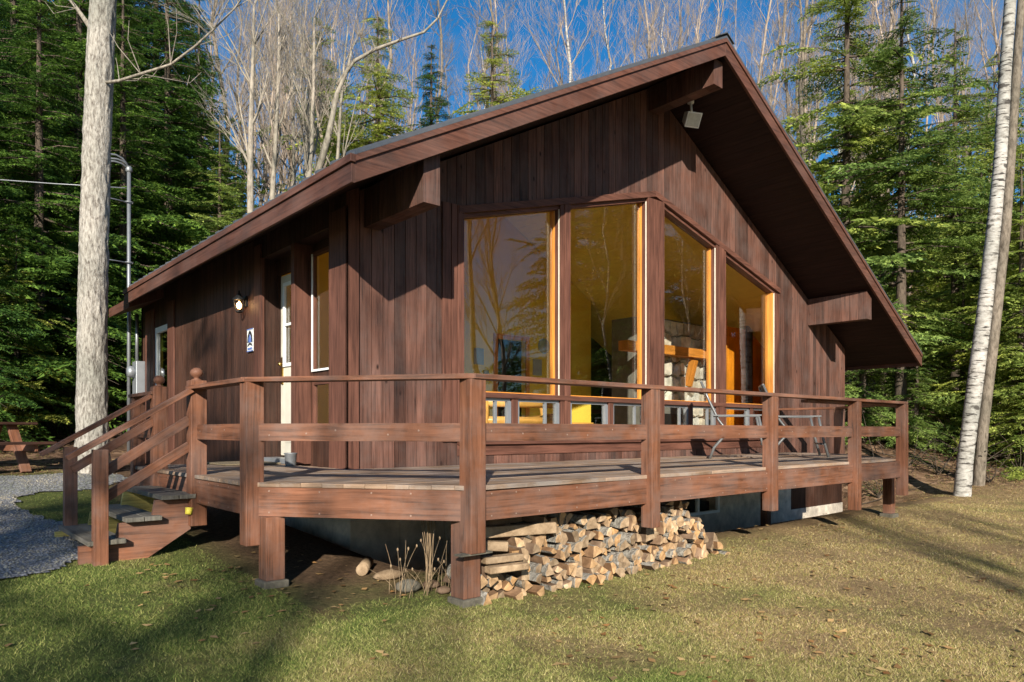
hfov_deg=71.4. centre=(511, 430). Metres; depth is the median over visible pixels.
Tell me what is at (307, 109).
bare tree
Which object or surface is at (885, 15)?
bare tree
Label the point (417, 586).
rock
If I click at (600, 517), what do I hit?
firewood log
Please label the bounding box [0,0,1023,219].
sky
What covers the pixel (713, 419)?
lower window
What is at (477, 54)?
bare tree
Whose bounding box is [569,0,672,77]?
bare tree
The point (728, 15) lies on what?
bare tree
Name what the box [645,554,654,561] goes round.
firewood log
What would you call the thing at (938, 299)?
conifer tree
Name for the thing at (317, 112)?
bare tree
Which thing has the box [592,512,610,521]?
firewood log
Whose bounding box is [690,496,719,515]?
basement window
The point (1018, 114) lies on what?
bare tree
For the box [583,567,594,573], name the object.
firewood log
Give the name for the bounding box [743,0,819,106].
bare tree
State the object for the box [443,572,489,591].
firewood log
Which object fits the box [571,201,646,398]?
window
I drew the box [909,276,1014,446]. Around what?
conifer tree
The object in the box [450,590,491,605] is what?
firewood log
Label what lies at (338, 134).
bare tree
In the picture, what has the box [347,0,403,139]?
bare tree
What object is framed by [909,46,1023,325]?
conifer tree
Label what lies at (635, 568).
firewood log
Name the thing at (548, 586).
firewood log
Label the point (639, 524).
firewood log
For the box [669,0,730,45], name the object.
bare tree
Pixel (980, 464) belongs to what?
birch tree
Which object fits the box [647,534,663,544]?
firewood log
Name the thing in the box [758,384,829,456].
patio chair
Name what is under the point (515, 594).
firewood log
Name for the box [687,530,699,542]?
firewood log
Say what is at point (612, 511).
firewood log
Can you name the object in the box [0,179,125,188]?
service wire
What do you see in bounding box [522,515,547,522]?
firewood log
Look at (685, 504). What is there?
firewood log
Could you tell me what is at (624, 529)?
firewood log
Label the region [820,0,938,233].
bare tree
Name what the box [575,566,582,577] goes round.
firewood log
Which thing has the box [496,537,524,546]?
firewood log
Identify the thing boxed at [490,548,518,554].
firewood log
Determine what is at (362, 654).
lawn grass
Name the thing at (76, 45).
conifer tree
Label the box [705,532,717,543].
firewood log
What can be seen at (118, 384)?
conifer tree
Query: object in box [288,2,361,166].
bare tree
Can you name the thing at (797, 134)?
conifer tree
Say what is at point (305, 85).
bare tree
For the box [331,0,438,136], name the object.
bare tree
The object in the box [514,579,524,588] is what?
firewood log
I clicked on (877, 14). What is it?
bare tree
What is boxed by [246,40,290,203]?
bare tree
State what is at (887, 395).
conifer tree
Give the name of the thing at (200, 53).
conifer tree
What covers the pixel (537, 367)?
wall notice
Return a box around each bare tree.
[146,0,312,212]
[160,0,241,146]
[184,0,250,168]
[194,0,290,228]
[203,0,305,205]
[207,0,351,185]
[214,0,328,199]
[215,1,267,195]
[215,1,312,213]
[215,23,298,194]
[220,0,305,205]
[225,0,276,199]
[227,0,401,164]
[241,0,317,188]
[241,2,304,201]
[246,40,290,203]
[248,0,287,196]
[250,0,366,176]
[255,10,304,188]
[259,3,300,187]
[264,0,384,170]
[267,1,352,193]
[269,0,371,185]
[269,33,296,188]
[277,0,378,177]
[282,37,305,185]
[284,0,363,154]
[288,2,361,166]
[295,0,350,182]
[295,0,361,156]
[313,0,359,157]
[324,0,372,122]
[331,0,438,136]
[338,0,413,138]
[344,46,376,155]
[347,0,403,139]
[349,5,398,132]
[353,50,398,142]
[365,30,422,137]
[379,0,460,129]
[391,0,439,134]
[393,0,453,135]
[406,0,473,128]
[425,0,487,113]
[426,37,465,123]
[437,0,534,107]
[444,35,525,113]
[445,0,519,116]
[451,18,495,105]
[453,0,577,109]
[461,1,549,104]
[487,2,537,98]
[496,48,528,103]
[513,0,639,92]
[527,0,607,87]
[535,17,567,88]
[549,0,616,79]
[560,0,688,80]
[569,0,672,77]
[605,31,622,68]
[620,1,652,62]
[624,0,701,62]
[635,0,678,54]
[636,0,685,56]
[641,12,659,57]
[650,0,734,53]
[655,0,678,50]
[659,0,704,49]
[661,0,708,51]
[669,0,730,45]
[684,0,724,46]
[695,0,729,38]
[703,0,760,44]
[709,0,732,35]
[727,0,755,58]
[736,33,779,115]
[739,0,791,121]
[741,0,791,117]
[742,0,831,141]
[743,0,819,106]
[743,10,766,77]
[758,0,827,155]
[759,0,804,120]
[761,0,804,139]
[761,0,837,165]
[764,0,855,124]
[765,3,861,174]
[771,6,839,175]
[808,0,929,393]
[812,8,880,186]
[816,1,880,189]
[816,4,870,190]
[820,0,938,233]
[823,0,898,194]
[829,0,893,191]
[830,1,883,185]
[852,0,913,191]
[852,0,973,290]
[854,0,926,190]
[855,1,889,199]
[861,0,925,275]
[904,0,944,302]
[905,0,945,217]
[914,0,1000,214]
[917,3,974,247]
[930,0,1023,166]
[930,1,1001,233]
[931,50,1023,147]
[932,1,997,169]
[936,0,1022,233]
[939,0,1023,180]
[967,0,1001,169]
[979,6,1023,140]
[991,29,1023,195]
[1013,44,1023,201]
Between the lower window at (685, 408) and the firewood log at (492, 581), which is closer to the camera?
the firewood log at (492, 581)
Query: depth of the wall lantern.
9.49 m
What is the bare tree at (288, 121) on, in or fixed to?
on the ground at (320, 580)
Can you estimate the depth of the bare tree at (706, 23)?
59.65 m
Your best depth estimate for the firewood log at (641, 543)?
6.71 m
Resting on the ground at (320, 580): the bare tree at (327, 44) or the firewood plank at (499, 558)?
the bare tree at (327, 44)
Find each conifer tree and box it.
[0,0,113,243]
[0,0,139,408]
[0,0,147,436]
[0,0,160,167]
[0,0,209,388]
[0,111,126,450]
[0,235,57,452]
[0,236,73,435]
[22,0,210,410]
[43,0,241,228]
[46,0,212,264]
[48,220,140,408]
[65,0,246,320]
[73,0,269,229]
[154,0,268,262]
[158,118,263,261]
[242,17,374,212]
[286,11,418,181]
[404,44,455,129]
[452,18,544,115]
[757,0,971,425]
[781,82,831,177]
[813,50,969,326]
[818,0,1023,447]
[845,264,935,452]
[849,206,959,412]
[850,146,946,348]
[859,23,1023,419]
[865,326,962,455]
[908,160,975,357]
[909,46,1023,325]
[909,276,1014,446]
[911,158,1017,381]
[913,182,1019,432]
[916,153,1023,462]
[919,272,1022,455]
[949,279,1023,480]
[952,88,1023,373]
[966,257,1018,401]
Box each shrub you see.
[56,387,75,433]
[111,387,126,424]
[861,479,895,497]
[886,433,954,466]
[908,433,957,475]
[955,446,1019,482]
[988,423,1023,472]
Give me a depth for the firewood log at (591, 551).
6.19 m
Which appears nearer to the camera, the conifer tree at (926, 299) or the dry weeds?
the dry weeds
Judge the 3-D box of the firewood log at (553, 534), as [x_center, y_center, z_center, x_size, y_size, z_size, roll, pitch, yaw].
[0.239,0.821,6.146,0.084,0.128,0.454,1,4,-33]
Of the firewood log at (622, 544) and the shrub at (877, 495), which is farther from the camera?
the shrub at (877, 495)
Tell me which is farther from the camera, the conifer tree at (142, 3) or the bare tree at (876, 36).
the bare tree at (876, 36)
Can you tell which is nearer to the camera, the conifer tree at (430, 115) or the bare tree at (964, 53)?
the conifer tree at (430, 115)
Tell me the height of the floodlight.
0.415 m
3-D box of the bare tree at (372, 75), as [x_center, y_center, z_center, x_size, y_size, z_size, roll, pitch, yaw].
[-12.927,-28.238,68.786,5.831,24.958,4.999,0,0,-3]
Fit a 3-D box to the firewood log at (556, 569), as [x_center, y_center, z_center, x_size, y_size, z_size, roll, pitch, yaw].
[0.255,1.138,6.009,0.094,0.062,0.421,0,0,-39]
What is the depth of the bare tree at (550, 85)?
48.06 m
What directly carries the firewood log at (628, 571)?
on the ground at (320, 580)
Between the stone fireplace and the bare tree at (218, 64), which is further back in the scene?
the bare tree at (218, 64)
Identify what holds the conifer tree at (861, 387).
on the ground at (320, 580)
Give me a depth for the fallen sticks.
16.44 m
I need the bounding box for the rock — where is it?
[394,579,421,592]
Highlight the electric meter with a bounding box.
[126,314,144,393]
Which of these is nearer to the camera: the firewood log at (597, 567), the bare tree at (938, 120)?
the firewood log at (597, 567)
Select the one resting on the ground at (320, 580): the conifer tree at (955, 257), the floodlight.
the conifer tree at (955, 257)
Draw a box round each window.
[311,246,328,371]
[312,382,328,422]
[473,209,558,394]
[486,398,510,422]
[518,399,558,423]
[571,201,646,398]
[571,401,607,423]
[614,403,640,423]
[665,405,687,424]
[667,248,715,402]
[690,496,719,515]
[693,406,715,424]
[726,407,748,424]
[731,293,774,404]
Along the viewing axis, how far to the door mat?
8.42 m
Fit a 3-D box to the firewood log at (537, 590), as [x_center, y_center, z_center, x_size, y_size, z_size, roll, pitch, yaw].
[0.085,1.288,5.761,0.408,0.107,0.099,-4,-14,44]
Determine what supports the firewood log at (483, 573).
on the firewood log at (492, 581)
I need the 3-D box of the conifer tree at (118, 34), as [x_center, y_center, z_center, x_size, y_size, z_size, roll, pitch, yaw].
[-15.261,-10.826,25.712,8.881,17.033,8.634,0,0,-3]
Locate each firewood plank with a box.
[481,553,522,564]
[485,561,528,573]
[486,514,546,525]
[486,521,556,537]
[486,540,508,551]
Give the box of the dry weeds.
[371,520,450,598]
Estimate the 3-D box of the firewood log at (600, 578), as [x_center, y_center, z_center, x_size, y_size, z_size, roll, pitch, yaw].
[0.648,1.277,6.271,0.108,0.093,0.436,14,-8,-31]
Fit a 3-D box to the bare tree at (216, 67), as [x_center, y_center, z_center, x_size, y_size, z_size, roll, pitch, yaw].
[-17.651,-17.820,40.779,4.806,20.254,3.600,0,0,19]
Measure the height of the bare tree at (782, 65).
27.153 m
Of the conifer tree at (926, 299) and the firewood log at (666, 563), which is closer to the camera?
the firewood log at (666, 563)
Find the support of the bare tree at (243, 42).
on the ground at (320, 580)
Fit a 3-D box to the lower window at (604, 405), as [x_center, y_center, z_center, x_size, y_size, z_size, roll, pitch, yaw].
[1.055,-0.149,9.886,0.760,0.495,0.060,0,0,-41]
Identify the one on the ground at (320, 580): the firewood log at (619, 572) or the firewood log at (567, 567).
the firewood log at (619, 572)
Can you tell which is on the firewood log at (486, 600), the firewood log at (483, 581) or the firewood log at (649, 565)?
the firewood log at (483, 581)
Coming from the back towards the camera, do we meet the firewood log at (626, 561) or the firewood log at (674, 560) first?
the firewood log at (674, 560)
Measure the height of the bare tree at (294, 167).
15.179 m
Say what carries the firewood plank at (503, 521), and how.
on the firewood log at (533, 518)
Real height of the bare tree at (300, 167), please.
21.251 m
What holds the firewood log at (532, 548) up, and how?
on the firewood log
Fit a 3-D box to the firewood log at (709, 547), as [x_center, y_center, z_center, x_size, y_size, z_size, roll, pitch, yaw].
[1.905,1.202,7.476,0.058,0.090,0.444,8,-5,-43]
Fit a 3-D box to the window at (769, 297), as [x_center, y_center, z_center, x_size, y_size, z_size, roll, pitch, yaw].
[4.180,-1.722,12.687,1.651,2.512,0.162,0,0,-41]
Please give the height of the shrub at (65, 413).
1.130 m
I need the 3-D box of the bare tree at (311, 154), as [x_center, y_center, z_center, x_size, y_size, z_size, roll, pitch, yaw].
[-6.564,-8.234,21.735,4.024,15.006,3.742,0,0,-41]
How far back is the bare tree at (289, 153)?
34.18 m
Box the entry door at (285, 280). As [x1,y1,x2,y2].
[278,273,290,454]
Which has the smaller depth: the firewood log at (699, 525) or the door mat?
the firewood log at (699, 525)
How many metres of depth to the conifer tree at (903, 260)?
18.08 m
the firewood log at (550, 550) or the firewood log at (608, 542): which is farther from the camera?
the firewood log at (608, 542)
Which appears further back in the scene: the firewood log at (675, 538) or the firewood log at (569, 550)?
the firewood log at (675, 538)
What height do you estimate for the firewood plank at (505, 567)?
0.050 m
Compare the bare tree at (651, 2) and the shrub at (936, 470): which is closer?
the shrub at (936, 470)
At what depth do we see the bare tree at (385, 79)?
43.43 m
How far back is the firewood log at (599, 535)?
6.30 m
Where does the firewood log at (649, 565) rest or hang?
on the ground at (320, 580)
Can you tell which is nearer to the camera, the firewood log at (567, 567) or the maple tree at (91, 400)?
the firewood log at (567, 567)
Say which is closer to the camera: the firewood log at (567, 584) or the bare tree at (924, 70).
the firewood log at (567, 584)
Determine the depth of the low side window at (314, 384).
8.49 m
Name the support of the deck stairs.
on the ground at (320, 580)
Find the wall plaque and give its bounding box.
[538,338,549,353]
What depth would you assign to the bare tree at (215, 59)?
72.85 m
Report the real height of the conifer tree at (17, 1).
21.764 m
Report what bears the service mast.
on the ground at (320, 580)
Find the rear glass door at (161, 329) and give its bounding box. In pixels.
[155,324,166,384]
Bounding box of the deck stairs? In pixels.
[39,388,195,565]
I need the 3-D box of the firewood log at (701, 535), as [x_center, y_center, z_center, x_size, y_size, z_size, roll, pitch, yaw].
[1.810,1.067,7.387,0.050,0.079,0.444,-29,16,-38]
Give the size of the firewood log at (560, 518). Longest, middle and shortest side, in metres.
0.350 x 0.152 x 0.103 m
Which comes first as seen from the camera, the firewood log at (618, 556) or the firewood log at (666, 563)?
the firewood log at (618, 556)
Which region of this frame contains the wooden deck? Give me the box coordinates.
[128,368,907,607]
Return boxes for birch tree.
[953,0,1016,496]
[972,0,1023,485]
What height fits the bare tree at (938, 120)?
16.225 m
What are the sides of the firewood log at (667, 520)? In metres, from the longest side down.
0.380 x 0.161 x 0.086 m
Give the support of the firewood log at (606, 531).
on the firewood log at (608, 542)
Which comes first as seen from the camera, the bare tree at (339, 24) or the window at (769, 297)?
the window at (769, 297)
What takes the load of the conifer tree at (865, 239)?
on the ground at (320, 580)
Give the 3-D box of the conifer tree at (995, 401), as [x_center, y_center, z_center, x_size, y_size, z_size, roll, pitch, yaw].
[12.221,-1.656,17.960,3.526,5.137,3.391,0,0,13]
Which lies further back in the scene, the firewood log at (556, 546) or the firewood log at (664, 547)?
the firewood log at (664, 547)
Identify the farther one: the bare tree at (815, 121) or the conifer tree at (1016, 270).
the bare tree at (815, 121)
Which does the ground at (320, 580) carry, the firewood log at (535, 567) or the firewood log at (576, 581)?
the firewood log at (576, 581)
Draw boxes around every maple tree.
[45,0,247,473]
[313,0,449,174]
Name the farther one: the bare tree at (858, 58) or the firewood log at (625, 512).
the bare tree at (858, 58)
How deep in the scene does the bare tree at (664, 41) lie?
55.39 m
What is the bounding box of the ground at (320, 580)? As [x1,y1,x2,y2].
[0,238,1023,681]
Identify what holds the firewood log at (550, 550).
on the firewood log at (553, 562)
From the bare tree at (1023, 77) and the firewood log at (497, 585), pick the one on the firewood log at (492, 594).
the firewood log at (497, 585)
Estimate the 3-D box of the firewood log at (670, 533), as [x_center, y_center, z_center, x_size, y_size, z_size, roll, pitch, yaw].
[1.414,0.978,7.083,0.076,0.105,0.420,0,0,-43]
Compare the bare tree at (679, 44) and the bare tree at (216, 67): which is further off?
the bare tree at (679, 44)
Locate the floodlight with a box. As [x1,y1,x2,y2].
[682,100,702,127]
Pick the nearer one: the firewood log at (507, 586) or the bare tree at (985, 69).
the firewood log at (507, 586)
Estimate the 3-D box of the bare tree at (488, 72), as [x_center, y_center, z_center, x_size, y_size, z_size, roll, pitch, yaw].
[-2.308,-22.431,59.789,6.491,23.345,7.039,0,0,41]
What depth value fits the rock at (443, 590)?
5.48 m
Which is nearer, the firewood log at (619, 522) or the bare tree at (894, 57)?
the firewood log at (619, 522)
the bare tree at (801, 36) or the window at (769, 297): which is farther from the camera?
the bare tree at (801, 36)
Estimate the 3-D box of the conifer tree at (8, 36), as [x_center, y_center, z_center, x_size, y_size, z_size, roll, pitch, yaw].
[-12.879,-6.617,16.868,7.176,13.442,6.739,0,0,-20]
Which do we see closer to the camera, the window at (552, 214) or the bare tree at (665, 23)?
the window at (552, 214)
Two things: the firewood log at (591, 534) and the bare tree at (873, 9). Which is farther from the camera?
the bare tree at (873, 9)
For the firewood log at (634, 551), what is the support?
on the firewood log at (634, 562)
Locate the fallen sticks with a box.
[21,360,1019,504]
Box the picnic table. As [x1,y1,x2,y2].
[0,422,56,472]
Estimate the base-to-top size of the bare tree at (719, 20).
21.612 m
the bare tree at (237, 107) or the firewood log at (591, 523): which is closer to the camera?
the firewood log at (591, 523)
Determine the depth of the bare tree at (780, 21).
45.43 m
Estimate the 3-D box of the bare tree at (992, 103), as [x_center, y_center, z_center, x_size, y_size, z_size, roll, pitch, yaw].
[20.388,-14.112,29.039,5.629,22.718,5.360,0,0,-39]
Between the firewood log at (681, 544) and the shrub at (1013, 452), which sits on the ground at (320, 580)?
the shrub at (1013, 452)
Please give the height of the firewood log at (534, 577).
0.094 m
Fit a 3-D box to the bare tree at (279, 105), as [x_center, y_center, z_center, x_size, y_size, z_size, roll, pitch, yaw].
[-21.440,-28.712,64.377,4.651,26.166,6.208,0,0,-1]
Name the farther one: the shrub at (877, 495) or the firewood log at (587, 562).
the shrub at (877, 495)
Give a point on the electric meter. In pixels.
(135, 371)
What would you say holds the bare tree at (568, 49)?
on the ground at (320, 580)
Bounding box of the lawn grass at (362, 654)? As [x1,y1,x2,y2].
[0,452,1023,681]
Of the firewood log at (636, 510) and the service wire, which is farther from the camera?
the service wire
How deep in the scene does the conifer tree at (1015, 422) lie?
16.34 m
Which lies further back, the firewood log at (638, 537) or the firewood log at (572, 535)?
the firewood log at (638, 537)
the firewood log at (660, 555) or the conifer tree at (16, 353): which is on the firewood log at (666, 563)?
the firewood log at (660, 555)
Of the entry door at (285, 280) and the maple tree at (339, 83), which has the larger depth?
the maple tree at (339, 83)
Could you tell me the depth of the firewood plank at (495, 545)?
5.50 m
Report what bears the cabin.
on the ground at (320, 580)
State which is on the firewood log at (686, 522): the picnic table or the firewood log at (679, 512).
the firewood log at (679, 512)
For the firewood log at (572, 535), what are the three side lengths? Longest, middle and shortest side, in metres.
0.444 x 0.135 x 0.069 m
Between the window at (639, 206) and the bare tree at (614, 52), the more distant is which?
the bare tree at (614, 52)
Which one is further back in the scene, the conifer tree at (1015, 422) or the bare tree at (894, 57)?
the bare tree at (894, 57)
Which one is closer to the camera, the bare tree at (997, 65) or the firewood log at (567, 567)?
the firewood log at (567, 567)
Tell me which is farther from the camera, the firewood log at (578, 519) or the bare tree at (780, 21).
the bare tree at (780, 21)
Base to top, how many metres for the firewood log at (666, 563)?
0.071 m
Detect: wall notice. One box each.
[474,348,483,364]
[533,359,541,375]
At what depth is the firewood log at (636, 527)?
6.61 m
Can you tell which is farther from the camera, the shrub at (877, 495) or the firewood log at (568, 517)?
the shrub at (877, 495)
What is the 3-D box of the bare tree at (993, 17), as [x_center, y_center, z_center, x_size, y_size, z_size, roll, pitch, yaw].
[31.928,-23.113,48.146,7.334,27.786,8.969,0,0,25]
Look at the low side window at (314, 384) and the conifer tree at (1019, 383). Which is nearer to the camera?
the low side window at (314, 384)
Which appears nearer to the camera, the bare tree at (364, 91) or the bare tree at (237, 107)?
the bare tree at (237, 107)
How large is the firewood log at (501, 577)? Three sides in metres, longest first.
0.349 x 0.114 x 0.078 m
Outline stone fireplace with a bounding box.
[612,316,705,424]
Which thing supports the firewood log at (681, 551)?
on the firewood log at (683, 560)
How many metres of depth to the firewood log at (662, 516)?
6.91 m
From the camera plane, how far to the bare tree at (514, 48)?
55.63 m
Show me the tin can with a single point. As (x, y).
(290, 459)
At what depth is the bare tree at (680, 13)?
51.66 m
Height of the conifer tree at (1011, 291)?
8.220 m
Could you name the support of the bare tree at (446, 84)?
on the ground at (320, 580)
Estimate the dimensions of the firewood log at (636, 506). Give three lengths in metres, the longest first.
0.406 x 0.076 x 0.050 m
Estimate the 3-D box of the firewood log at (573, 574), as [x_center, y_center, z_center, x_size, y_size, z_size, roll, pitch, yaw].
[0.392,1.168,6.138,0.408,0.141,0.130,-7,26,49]
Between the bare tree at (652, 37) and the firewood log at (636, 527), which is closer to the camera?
the firewood log at (636, 527)
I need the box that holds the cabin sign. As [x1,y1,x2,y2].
[247,328,253,351]
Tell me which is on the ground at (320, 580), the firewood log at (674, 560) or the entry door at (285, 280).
the firewood log at (674, 560)
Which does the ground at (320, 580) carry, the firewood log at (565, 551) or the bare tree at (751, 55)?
the bare tree at (751, 55)
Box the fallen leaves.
[0,285,1023,681]
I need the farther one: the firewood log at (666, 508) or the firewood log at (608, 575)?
the firewood log at (666, 508)
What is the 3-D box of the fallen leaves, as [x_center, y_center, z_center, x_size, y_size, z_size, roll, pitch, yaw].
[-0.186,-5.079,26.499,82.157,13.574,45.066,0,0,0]
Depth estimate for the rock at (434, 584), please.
5.63 m
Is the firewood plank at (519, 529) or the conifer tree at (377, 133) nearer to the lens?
the firewood plank at (519, 529)
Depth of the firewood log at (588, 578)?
6.05 m
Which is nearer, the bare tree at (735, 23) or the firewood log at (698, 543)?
the firewood log at (698, 543)
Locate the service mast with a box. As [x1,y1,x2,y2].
[109,153,133,451]
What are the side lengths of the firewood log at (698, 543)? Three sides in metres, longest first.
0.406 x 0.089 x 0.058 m
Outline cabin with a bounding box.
[109,32,922,572]
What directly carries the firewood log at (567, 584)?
on the ground at (320, 580)
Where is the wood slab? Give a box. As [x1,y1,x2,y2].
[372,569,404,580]
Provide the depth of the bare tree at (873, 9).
47.81 m
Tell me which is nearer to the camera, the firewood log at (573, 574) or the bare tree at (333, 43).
the firewood log at (573, 574)
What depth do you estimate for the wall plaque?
15.83 m
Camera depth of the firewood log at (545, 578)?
5.81 m
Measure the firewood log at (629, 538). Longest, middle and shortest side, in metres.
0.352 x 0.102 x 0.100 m
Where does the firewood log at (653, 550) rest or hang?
on the firewood log at (652, 558)
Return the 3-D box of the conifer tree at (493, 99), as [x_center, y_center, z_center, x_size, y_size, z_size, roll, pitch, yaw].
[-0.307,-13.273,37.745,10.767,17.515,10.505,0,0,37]
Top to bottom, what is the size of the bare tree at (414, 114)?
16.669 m
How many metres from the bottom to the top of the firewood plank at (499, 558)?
0.050 m
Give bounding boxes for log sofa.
[486,401,553,423]
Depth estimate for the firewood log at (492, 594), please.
5.45 m
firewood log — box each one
[356,556,373,575]
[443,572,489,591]
[446,564,487,588]
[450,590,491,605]
[480,562,498,578]
[485,574,497,586]
[487,588,497,599]
[489,579,501,589]
[490,536,531,547]
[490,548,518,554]
[493,589,503,597]
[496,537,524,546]
[497,573,504,580]
[500,573,517,584]
[500,589,522,599]
[501,580,514,590]
[503,524,533,539]
[505,570,529,579]
[508,545,528,559]
[512,586,526,595]
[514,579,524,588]
[514,580,532,590]
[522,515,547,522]
[525,542,539,553]
[526,584,544,596]
[528,571,541,583]
[529,553,549,564]
[529,562,541,572]
[530,534,545,546]
[530,561,554,575]
[530,581,556,591]
[540,550,565,560]
[541,546,556,553]
[541,575,551,581]
[545,517,556,521]
[546,534,559,542]
[547,512,566,525]
[547,541,562,549]
[548,524,557,536]
[548,557,558,566]
[550,572,561,579]
[550,578,562,589]
[551,565,562,572]
[557,562,574,574]
[558,524,568,531]
[558,553,581,565]
[558,561,577,576]
[559,532,567,544]
[559,569,566,578]
[561,545,569,557]
[562,529,578,541]
[562,543,571,552]
[563,513,572,523]
[563,579,571,588]
[565,512,587,524]
[566,541,582,552]
[566,553,579,561]
[566,576,581,587]
[568,523,577,529]
[570,528,585,536]
[571,511,597,529]
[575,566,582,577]
[576,572,596,584]
[579,535,588,547]
[580,511,605,521]
[581,507,617,517]
[582,544,602,557]
[582,556,597,567]
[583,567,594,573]
[585,530,595,539]
[588,529,603,539]
[589,540,605,547]
[591,535,613,547]
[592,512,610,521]
[592,526,611,536]
[594,561,600,572]
[594,573,605,583]
[597,554,612,560]
[597,556,605,565]
[597,566,607,573]
[600,517,609,526]
[602,571,612,579]
[603,562,615,573]
[606,561,625,567]
[607,551,623,561]
[609,526,627,531]
[610,516,628,528]
[610,545,618,551]
[612,533,620,542]
[612,537,618,546]
[613,567,625,576]
[615,507,640,514]
[617,504,640,507]
[617,531,635,544]
[617,539,630,551]
[618,508,632,515]
[619,551,635,560]
[622,548,639,558]
[624,515,635,530]
[624,556,629,568]
[624,567,630,574]
[626,532,641,541]
[627,527,654,541]
[628,525,639,531]
[628,565,638,573]
[629,558,638,565]
[635,514,640,520]
[635,541,646,544]
[636,521,640,532]
[637,545,651,553]
[637,546,642,557]
[640,561,657,569]
[641,553,649,561]
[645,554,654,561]
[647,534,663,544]
[647,543,659,551]
[651,547,657,554]
[654,559,671,566]
[655,550,665,560]
[656,521,666,534]
[659,527,673,536]
[659,542,669,551]
[660,501,673,505]
[660,504,673,513]
[660,513,665,521]
[664,516,671,532]
[665,549,675,557]
[665,557,678,563]
[667,535,679,541]
[668,509,676,515]
[668,515,683,526]
[668,541,677,550]
[671,520,677,531]
[673,500,682,510]
[674,532,696,539]
[675,547,690,556]
[676,510,682,515]
[676,556,691,564]
[677,529,691,533]
[677,541,685,547]
[678,521,688,530]
[678,525,689,530]
[682,501,688,508]
[682,510,689,517]
[683,518,694,528]
[685,543,696,557]
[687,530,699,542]
[687,539,703,548]
[688,543,704,556]
[690,517,701,521]
[690,522,699,532]
[695,521,701,530]
[698,532,704,537]
[698,535,708,542]
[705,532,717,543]
[706,543,713,551]
[713,541,722,548]
[713,549,730,554]
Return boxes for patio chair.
[700,381,761,458]
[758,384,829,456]
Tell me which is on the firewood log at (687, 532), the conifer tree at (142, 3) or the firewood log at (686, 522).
the firewood log at (686, 522)
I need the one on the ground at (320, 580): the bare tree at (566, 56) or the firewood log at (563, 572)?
the bare tree at (566, 56)
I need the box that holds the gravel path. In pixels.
[0,473,125,578]
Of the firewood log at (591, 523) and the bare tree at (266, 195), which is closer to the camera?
the firewood log at (591, 523)
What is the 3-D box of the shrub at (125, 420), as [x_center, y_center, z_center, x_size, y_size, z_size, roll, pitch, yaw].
[-9.339,-0.574,16.988,1.029,1.011,1.749,0,0,15]
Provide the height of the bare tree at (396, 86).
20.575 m
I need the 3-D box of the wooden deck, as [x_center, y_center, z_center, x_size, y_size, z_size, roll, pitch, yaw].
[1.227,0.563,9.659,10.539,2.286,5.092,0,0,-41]
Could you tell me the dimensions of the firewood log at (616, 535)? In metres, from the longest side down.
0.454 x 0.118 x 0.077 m
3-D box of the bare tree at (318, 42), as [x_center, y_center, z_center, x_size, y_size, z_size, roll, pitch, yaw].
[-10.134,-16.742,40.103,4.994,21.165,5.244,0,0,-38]
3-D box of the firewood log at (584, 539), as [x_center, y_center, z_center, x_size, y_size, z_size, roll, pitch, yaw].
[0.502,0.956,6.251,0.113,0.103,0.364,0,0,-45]
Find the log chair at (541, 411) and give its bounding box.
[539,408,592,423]
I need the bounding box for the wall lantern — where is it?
[232,291,247,312]
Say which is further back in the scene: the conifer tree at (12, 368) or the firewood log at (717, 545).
the conifer tree at (12, 368)
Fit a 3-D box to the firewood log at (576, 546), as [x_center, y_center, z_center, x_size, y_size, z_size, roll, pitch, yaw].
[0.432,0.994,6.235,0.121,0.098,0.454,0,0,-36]
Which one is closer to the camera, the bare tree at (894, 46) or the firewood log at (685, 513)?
the firewood log at (685, 513)
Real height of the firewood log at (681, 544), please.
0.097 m
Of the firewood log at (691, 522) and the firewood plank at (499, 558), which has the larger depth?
the firewood log at (691, 522)
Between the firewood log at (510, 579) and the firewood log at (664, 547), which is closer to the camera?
the firewood log at (510, 579)
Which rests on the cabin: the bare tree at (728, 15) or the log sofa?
the log sofa
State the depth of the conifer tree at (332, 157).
33.85 m
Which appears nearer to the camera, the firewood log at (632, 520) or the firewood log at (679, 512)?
the firewood log at (632, 520)
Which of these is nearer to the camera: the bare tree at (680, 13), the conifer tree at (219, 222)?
the conifer tree at (219, 222)
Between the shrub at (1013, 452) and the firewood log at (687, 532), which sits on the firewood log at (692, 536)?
the firewood log at (687, 532)
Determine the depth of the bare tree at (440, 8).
37.79 m
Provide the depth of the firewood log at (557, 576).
5.84 m
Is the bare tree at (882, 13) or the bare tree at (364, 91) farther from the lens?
the bare tree at (882, 13)
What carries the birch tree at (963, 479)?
on the ground at (320, 580)
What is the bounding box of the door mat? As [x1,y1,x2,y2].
[207,461,280,465]
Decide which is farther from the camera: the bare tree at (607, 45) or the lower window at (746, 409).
the bare tree at (607, 45)
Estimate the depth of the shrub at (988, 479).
14.99 m
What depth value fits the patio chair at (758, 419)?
10.14 m
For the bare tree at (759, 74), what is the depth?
37.97 m
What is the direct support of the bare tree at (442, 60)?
on the ground at (320, 580)
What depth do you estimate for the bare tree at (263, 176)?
42.52 m
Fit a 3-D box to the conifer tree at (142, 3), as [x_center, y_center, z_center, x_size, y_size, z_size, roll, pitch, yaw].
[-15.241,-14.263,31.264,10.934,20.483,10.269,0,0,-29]
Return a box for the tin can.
[284,453,296,465]
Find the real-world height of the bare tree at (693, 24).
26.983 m
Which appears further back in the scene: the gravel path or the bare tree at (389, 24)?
the bare tree at (389, 24)

